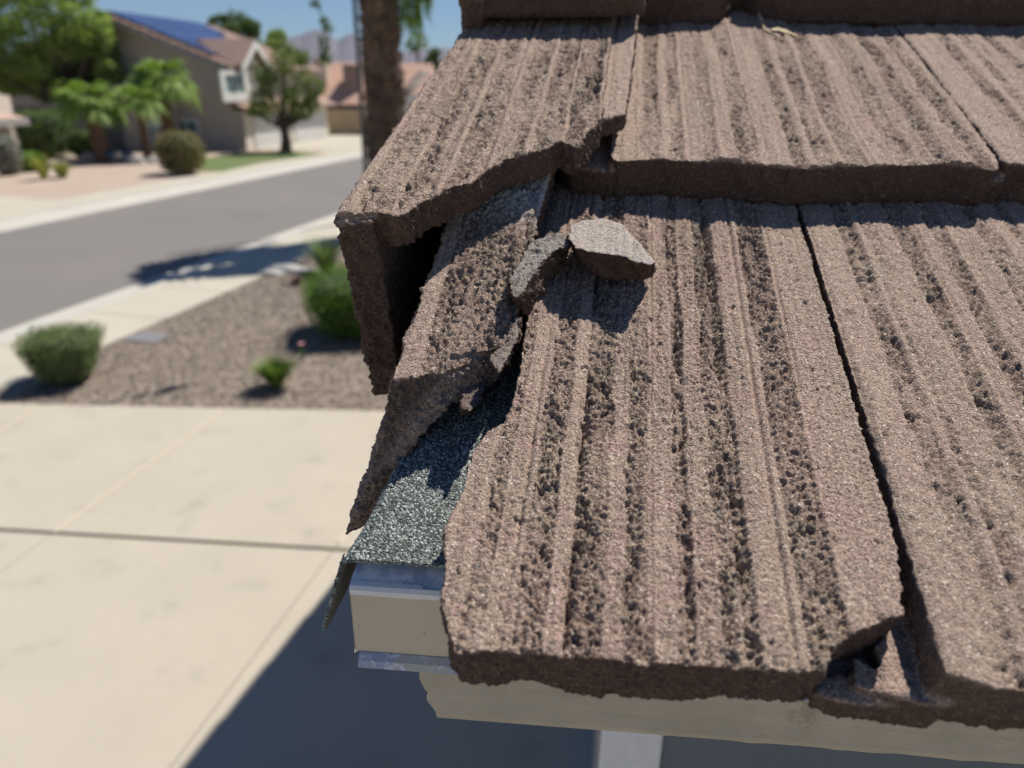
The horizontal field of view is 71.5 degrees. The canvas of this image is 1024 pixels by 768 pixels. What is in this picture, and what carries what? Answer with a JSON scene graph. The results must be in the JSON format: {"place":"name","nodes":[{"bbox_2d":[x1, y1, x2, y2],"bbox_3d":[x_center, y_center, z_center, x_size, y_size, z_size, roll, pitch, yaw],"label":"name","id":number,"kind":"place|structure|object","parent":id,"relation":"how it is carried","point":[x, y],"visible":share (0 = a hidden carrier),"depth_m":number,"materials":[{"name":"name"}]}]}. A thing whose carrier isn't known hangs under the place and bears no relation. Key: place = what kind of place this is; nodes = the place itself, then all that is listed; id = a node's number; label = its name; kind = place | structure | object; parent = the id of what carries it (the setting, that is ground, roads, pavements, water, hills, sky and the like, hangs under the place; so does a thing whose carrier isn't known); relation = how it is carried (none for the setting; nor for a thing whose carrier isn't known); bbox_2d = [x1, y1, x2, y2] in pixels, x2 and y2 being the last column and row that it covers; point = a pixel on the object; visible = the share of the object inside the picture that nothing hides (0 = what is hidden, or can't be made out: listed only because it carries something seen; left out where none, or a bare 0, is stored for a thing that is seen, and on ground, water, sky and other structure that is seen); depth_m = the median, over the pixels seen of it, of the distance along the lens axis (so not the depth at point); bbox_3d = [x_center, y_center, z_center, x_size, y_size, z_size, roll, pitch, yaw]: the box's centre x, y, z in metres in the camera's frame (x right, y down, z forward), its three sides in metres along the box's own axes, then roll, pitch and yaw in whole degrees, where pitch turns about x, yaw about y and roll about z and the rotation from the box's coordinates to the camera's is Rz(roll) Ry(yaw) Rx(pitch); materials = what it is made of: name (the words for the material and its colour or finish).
{"place":"outdoors","nodes":[
{"label":"outdoors","id":0,"kind":"place"},
{"bbox_2d":[0,112,30,134],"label":"neighbour house","id":1,"kind":"structure","parent":0,"point":[7,120],"depth_m":26.65,"materials":[{"name":"brown paint"}]},
{"bbox_2d":[0,197,54,209],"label":"driveway","id":2,"kind":"structure","parent":0,"point":[7,202],"depth_m":20.02,"materials":[{"name":"concrete"}]},
{"bbox_2d":[0,221,339,391],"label":"pavement","id":3,"kind":"structure","parent":0,"point":[128,315],"depth_m":11.50,"materials":[{"name":"concrete"}]},
{"bbox_2d":[352,0,367,172],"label":"street pole","id":4,"kind":"object","parent":3,"relation":"on","point":[359,80],"visible":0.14,"depth_m":16.63,"materials":[{"name":"grey metal"}]},
{"bbox_2d":[0,146,348,199],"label":"pink gravel yard","id":5,"kind":"structure","parent":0,"point":[80,179],"depth_m":25.27,"materials":[{"name":"gravel"}]},
{"bbox_2d":[0,134,23,174],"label":"shrub","id":6,"kind":"object","parent":5,"relation":"on","point":[11,157],"visible":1,"depth_m":25.37,"materials":[{"name":"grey plant"}]},
{"bbox_2d":[20,150,47,171],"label":"shrub","id":7,"kind":"object","parent":5,"relation":"on","point":[27,158],"visible":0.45,"depth_m":26.51,"materials":[{"name":"green plant"}]},
{"bbox_2d":[26,153,55,179],"bbox_3d":[-16.263,-7.527,24.483,0.910,0.934,1.116,1,23,0],"label":"agave","id":8,"kind":"object","parent":5,"relation":"on","point":[41,169],"visible":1,"depth_m":24.42,"materials":[{"name":"green plant"}]},
{"bbox_2d":[10,108,76,158],"bbox_3d":[-20.448,-10.927,31.075,2.262,2.149,2.246,1,23,0],"label":"clipped shrub","id":9,"kind":"object","parent":5,"relation":"on","point":[39,134],"visible":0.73,"depth_m":30.41,"materials":[{"name":"green plant"}]},
{"bbox_2d":[12,106,87,130],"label":"block wall","id":10,"kind":"structure","parent":5,"relation":"on","point":[79,126],"depth_m":34.51,"materials":[{"name":"grey concrete"}]},
{"bbox_2d":[49,161,74,177],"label":"agave","id":11,"kind":"object","parent":5,"relation":"on","point":[61,171],"visible":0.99,"depth_m":24.99,"materials":[{"name":"green plant"}]},
{"bbox_2d":[0,0,126,106],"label":"desert tree","id":12,"kind":"object","parent":5,"relation":"on","point":[19,74],"visible":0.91,"depth_m":33.64,"materials":[{"name":"green plant"}]},
{"bbox_2d":[65,129,92,156],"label":"shrub","id":13,"kind":"object","parent":5,"relation":"on","point":[78,143],"visible":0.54,"depth_m":30.50,"materials":[{"name":"green plant"}]},
{"bbox_2d":[78,151,96,163],"bbox_3d":[-17.649,-9.451,29.686,0.818,0.535,0.723,-20,30,-40],"label":"boulder","id":14,"kind":"object","parent":5,"relation":"on","point":[87,157],"visible":0.7,"depth_m":29.48,"materials":[{"name":"grey stone"}]},
{"bbox_2d":[50,79,133,163],"bbox_3d":[-17.319,-10.857,29.444,3.140,3.408,3.062,1,23,0],"label":"fan palm","id":15,"kind":"object","parent":5,"relation":"on","point":[94,112],"visible":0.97,"depth_m":28.80,"materials":[{"name":"green plant"}]},
{"bbox_2d":[105,150,115,162],"bbox_3d":[-16.795,-9.534,29.778,0.507,0.520,0.520,1,23,0],"label":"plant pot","id":16,"kind":"object","parent":5,"relation":"on","point":[109,154],"visible":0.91,"depth_m":29.55,"materials":[{"name":"blue ceramic"}]},
{"bbox_2d":[110,150,126,163],"bbox_3d":[-16.465,-9.522,29.849,0.890,0.564,0.622,1,23,0],"label":"boulder","id":17,"kind":"object","parent":5,"relation":"on","point":[118,157],"visible":0.69,"depth_m":29.64,"materials":[{"name":"grey stone"}]},
{"bbox_2d":[119,149,131,155],"bbox_3d":[-16.392,-9.700,30.184,0.507,0.520,0.520,1,23,0],"label":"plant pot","id":18,"kind":"object","parent":5,"relation":"on","point":[127,152],"visible":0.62,"depth_m":29.98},
{"bbox_2d":[125,155,145,164],"bbox_3d":[-15.679,-9.336,29.590,0.732,0.416,0.557,-12,26,-28],"label":"boulder","id":19,"kind":"object","parent":5,"relation":"on","point":[133,159],"visible":0.89,"depth_m":29.40,"materials":[{"name":"beige stone"}]},
{"bbox_2d":[101,79,174,158],"bbox_3d":[-15.760,-11.148,30.067,2.580,3.395,2.583,1,23,0],"label":"fan palm","id":20,"kind":"object","parent":5,"relation":"on","point":[144,113],"visible":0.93,"depth_m":29.56,"materials":[{"name":"green plant"}]},
{"bbox_2d":[144,156,160,162],"bbox_3d":[-15.183,-9.449,30.004,0.538,0.300,0.537,14,26,29],"label":"boulder","id":21,"kind":"object","parent":5,"relation":"on","point":[149,160],"visible":0.72,"depth_m":29.86,"materials":[{"name":"beige stone"}]},
{"bbox_2d":[124,56,204,135],"bbox_3d":[-15.451,-12.283,31.605,3.406,4.321,3.474,1,23,0],"label":"fan palm","id":22,"kind":"object","parent":5,"relation":"on","point":[162,85],"visible":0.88,"depth_m":30.60,"materials":[{"name":"green plant"}]},
{"bbox_2d":[9,10,336,150],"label":"two storey house","id":23,"kind":"structure","parent":5,"relation":"on","point":[221,64],"depth_m":35.53,"materials":[{"name":"brown paint"}]},
{"bbox_2d":[147,123,162,150],"bbox_3d":[-17.517,-12.104,35.176,1.034,1.521,0.080,6,23,12],"label":"window","id":24,"kind":"structure","parent":23,"relation":"in","point":[153,130],"depth_m":35.04,"materials":[{"name":"grey glass"}]},
{"bbox_2d":[178,118,201,147],"bbox_3d":[-16.530,-12.724,36.224,1.448,1.519,0.080,6,23,12],"label":"window","id":25,"kind":"structure","parent":23,"relation":"in","point":[186,124],"depth_m":36.02,"materials":[{"name":"grey glass"}]},
{"bbox_2d":[218,70,249,101],"bbox_3d":[-13.474,-14.463,34.529,0.115,1.377,2.244,6,23,12],"label":"window","id":26,"kind":"structure","parent":23,"relation":"in","point":[234,86],"depth_m":34.44,"materials":[{"name":"white glass"}]},
{"bbox_2d":[252,116,280,148],"bbox_3d":[-12.763,-13.422,37.820,0.050,1.506,3.400,6,23,12],"label":"garage door","id":27,"kind":"structure","parent":23,"relation":"in","point":[262,127],"depth_m":37.22,"materials":[{"name":"white metal"}]},
{"bbox_2d":[294,113,324,143],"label":"garage door","id":28,"kind":"structure","parent":23,"relation":"in","point":[308,131],"depth_m":41.59,"materials":[{"name":"white metal"}]},
{"bbox_2d":[152,129,206,174],"bbox_3d":[-12.271,-8.560,26.297,1.719,1.641,1.756,1,23,0],"label":"shrub","id":29,"kind":"object","parent":5,"relation":"on","point":[181,152],"visible":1,"depth_m":25.82,"materials":[{"name":"green plant"}]},
{"bbox_2d":[261,28,304,59],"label":"background tree","id":30,"kind":"object","parent":5,"relation":"on","point":[274,35],"visible":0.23,"depth_m":50.48,"materials":[{"name":"green plant"}]},
{"bbox_2d":[327,111,367,134],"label":"block wall","id":31,"kind":"structure","parent":5,"relation":"on","point":[343,122],"depth_m":47.62,"materials":[{"name":"beige concrete"}]},
{"bbox_2d":[312,58,434,110],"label":"house","id":32,"kind":"structure","parent":5,"relation":"on","point":[339,79],"depth_m":58.87,"materials":[{"name":"tile"}]},
{"bbox_2d":[404,69,429,111],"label":"house","id":33,"kind":"structure","parent":5,"relation":"on","point":[416,81],"depth_m":49.57,"materials":[{"name":"beige paint"}]},
{"bbox_2d":[0,93,358,227],"bbox_3d":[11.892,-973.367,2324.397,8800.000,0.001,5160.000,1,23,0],"label":"ground","id":34,"kind":"structure","parent":0,"point":[5,105],"depth_m":85.17,"materials":[{"name":"grey concrete"}]},
{"bbox_2d":[205,7,261,43],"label":"round tree","id":35,"kind":"object","parent":34,"relation":"on","point":[248,27],"visible":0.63,"depth_m":55.20,"materials":[{"name":"green plant"}]},
{"bbox_2d":[404,33,430,62],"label":"distant palm","id":36,"kind":"object","parent":34,"relation":"on","point":[409,42],"visible":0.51,"depth_m":80.55,"materials":[{"name":"green plant"}]},
{"bbox_2d":[423,46,441,69],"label":"background tree","id":37,"kind":"object","parent":34,"relation":"on","point":[433,55],"visible":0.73,"depth_m":67.75,"materials":[{"name":"green plant"}]},
{"bbox_2d":[0,148,366,219],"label":"pavement","id":38,"kind":"structure","parent":0,"point":[46,206],"depth_m":23.02,"materials":[{"name":"concrete"}]},
{"bbox_2d":[0,157,368,331],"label":"street","id":39,"kind":"structure","parent":0,"point":[49,268],"depth_m":16.49,"materials":[{"name":"grey asphalt"}]},
{"bbox_2d":[0,213,336,343],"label":"kerb","id":40,"kind":"structure","parent":39,"relation":"on","point":[56,317],"depth_m":12.37,"materials":[{"name":"concrete"}]},
{"bbox_2d":[0,151,361,231],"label":"kerb","id":41,"kind":"structure","parent":39,"relation":"on","point":[44,217],"depth_m":21.85,"materials":[{"name":"concrete"}]},
{"bbox_2d":[0,244,387,410],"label":"gravel yard","id":42,"kind":"structure","parent":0,"point":[9,395],"depth_m":8.65,"materials":[{"name":"brown gravel"}]},
{"bbox_2d":[10,320,106,385],"bbox_3d":[-5.104,-0.329,8.114,0.865,0.642,0.845,-7,24,-17],"label":"clipped bush","id":43,"kind":"object","parent":42,"relation":"on","point":[64,354],"visible":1,"depth_m":7.89,"materials":[{"name":"green plant"}]},
{"bbox_2d":[122,331,170,343],"bbox_3d":[-4.925,-0.626,9.592,0.480,0.023,0.370,6,23,12],"label":"meter box","id":44,"kind":"object","parent":42,"relation":"on","point":[147,337],"visible":1,"depth_m":9.56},
{"bbox_2d":[252,268,285,275],"bbox_3d":[-4.391,-2.031,12.861,0.617,0.103,0.275,1,23,0],"label":"rock","id":45,"kind":"object","parent":42,"relation":"on","point":[273,271],"visible":1,"depth_m":12.77,"materials":[{"name":"grey stone"}]},
{"bbox_2d":[245,353,301,388],"bbox_3d":[-2.667,-0.119,8.010,0.665,0.352,0.652,1,23,0],"label":"young shrub","id":46,"kind":"object","parent":42,"relation":"on","point":[273,372],"visible":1,"depth_m":7.97,"materials":[{"name":"green plant"}]},
{"bbox_2d":[265,264,299,270],"bbox_3d":[-4.225,-2.149,13.105,0.698,0.137,0.289,1,23,0],"label":"rock","id":47,"kind":"object","parent":42,"relation":"on","point":[284,267],"visible":0.56,"depth_m":13.04,"materials":[{"name":"grey stone"}]},
{"bbox_2d":[284,276,302,284],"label":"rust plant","id":48,"kind":"object","parent":42,"relation":"on","point":[295,280],"visible":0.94,"depth_m":12.20,"materials":[{"name":"brown plant"}]},
{"bbox_2d":[285,267,316,273],"bbox_3d":[-3.864,-2.080,12.992,0.594,0.104,0.291,1,23,0],"label":"rock","id":49,"kind":"object","parent":42,"relation":"on","point":[298,270],"visible":0.89,"depth_m":12.93,"materials":[{"name":"grey stone"}]},
{"bbox_2d":[298,233,342,272],"bbox_3d":[-3.342,-2.308,12.771,1.029,0.682,1.101,1,23,0],"label":"grass tuft","id":50,"kind":"object","parent":42,"relation":"on","point":[326,255],"visible":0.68,"depth_m":12.74,"materials":[{"name":"green plant"}]},
{"bbox_2d":[298,262,360,339],"bbox_3d":[-2.099,-1.140,9.771,1.627,0.927,1.553,1,23,0],"label":"clipped bush","id":51,"kind":"object","parent":42,"relation":"on","point":[329,296],"visible":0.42,"depth_m":9.29,"materials":[{"name":"green plant"}]},
{"bbox_2d":[357,0,442,166],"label":"palm tree","id":52,"kind":"object","parent":42,"relation":"on","point":[380,40],"visible":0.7,"depth_m":14.75,"materials":[{"name":"brown plant"}]},
{"bbox_2d":[0,0,461,56],"label":"sky","id":53,"kind":"structure","parent":0,"point":[296,17],"materials":[{"name":"blue"}]},
{"bbox_2d":[161,152,322,171],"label":"lawn","id":54,"kind":"structure","parent":0,"point":[226,162],"depth_m":31.98,"materials":[{"name":"green plant"}]},
{"bbox_2d":[245,38,327,151],"bbox_3d":[-10.992,-13.945,34.671,4.360,5.283,2.908,1,23,0],"label":"shade tree","id":55,"kind":"object","parent":54,"relation":"on","point":[285,121],"visible":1,"depth_m":34.04,"materials":[{"name":"green plant"}]},
{"bbox_2d":[0,404,593,767],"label":"driveway","id":56,"kind":"structure","parent":0,"point":[168,577],"depth_m":4.68,"materials":[{"name":"concrete"}]},
{"bbox_2d":[322,0,1023,767],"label":"house","id":57,"kind":"structure","parent":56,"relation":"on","point":[736,480],"depth_m":0.38,"materials":[{"name":"concrete"}]},
{"bbox_2d":[458,379,487,415],"bbox_3d":[-0.021,0.004,0.395,0.018,0.027,0.056,1,23,0],"label":"tile fragment","id":58,"kind":"object","parent":57,"relation":"on","point":[471,398],"visible":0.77,"depth_m":0.38,"materials":[{"name":"concrete"}]},
{"bbox_2d":[489,310,523,378],"bbox_3d":[-0.003,-0.024,0.403,0.019,0.035,0.084,6,23,12],"label":"tile fragment","id":59,"kind":"object","parent":57,"relation":"on","point":[502,358],"visible":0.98,"depth_m":0.38,"materials":[{"name":"concrete"}]},
{"bbox_2d":[507,231,570,315],"bbox_3d":[0.014,-0.066,0.420,0.031,0.040,0.082,11,25,23],"label":"tile fragment","id":60,"kind":"object","parent":57,"relation":"on","point":[539,265],"visible":1,"depth_m":0.41,"materials":[{"name":"concrete"}]},
{"bbox_2d":[569,218,655,280],"bbox_3d":[0.060,-0.082,0.428,0.052,0.032,0.073,1,23,0],"label":"tile fragment","id":61,"kind":"object","parent":57,"relation":"on","point":[603,248],"visible":1,"depth_m":0.41,"materials":[{"name":"concrete"}]},
{"bbox_2d":[758,13,786,41],"bbox_3d":[0.239,-0.333,0.663,0.009,0.029,0.064,-2,23,-7],"label":"twig","id":62,"kind":"object","parent":57,"relation":"on","point":[763,26],"visible":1,"depth_m":0.66,"materials":[{"name":"brown wood"}]},
{"bbox_2d":[770,27,797,37],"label":"dry leaf","id":63,"kind":"object","parent":57,"relation":"on","point":[776,29],"visible":1,"depth_m":0.66,"materials":[{"name":"beige plant"}]},
{"bbox_2d":[298,342,304,359],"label":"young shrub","id":64,"kind":"object","parent":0,"point":[302,353],"visible":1,"depth_m":8.85,"materials":[{"name":"green plant"}]},
{"bbox_2d":[262,135,360,150],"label":"driveway","id":65,"kind":"structure","parent":0,"point":[314,148],"depth_m":37.40,"materials":[{"name":"concrete"}]},
{"bbox_2d":[276,135,361,147],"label":"street end","id":66,"kind":"structure","parent":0,"point":[339,141],"depth_m":40.81,"materials":[{"name":"concrete"}]},
{"bbox_2d":[309,0,335,67],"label":"hanging branch","id":67,"kind":"object","parent":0,"point":[326,55],"visible":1,"depth_m":8.11,"materials":[{"name":"green plant"}]},
{"bbox_2d":[286,29,451,64],"bbox_3d":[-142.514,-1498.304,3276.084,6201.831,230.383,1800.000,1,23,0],"label":"mountains","id":68,"kind":"structure","parent":0,"point":[342,49],"depth_m":3110.80,"materials":[{"name":"stone"}]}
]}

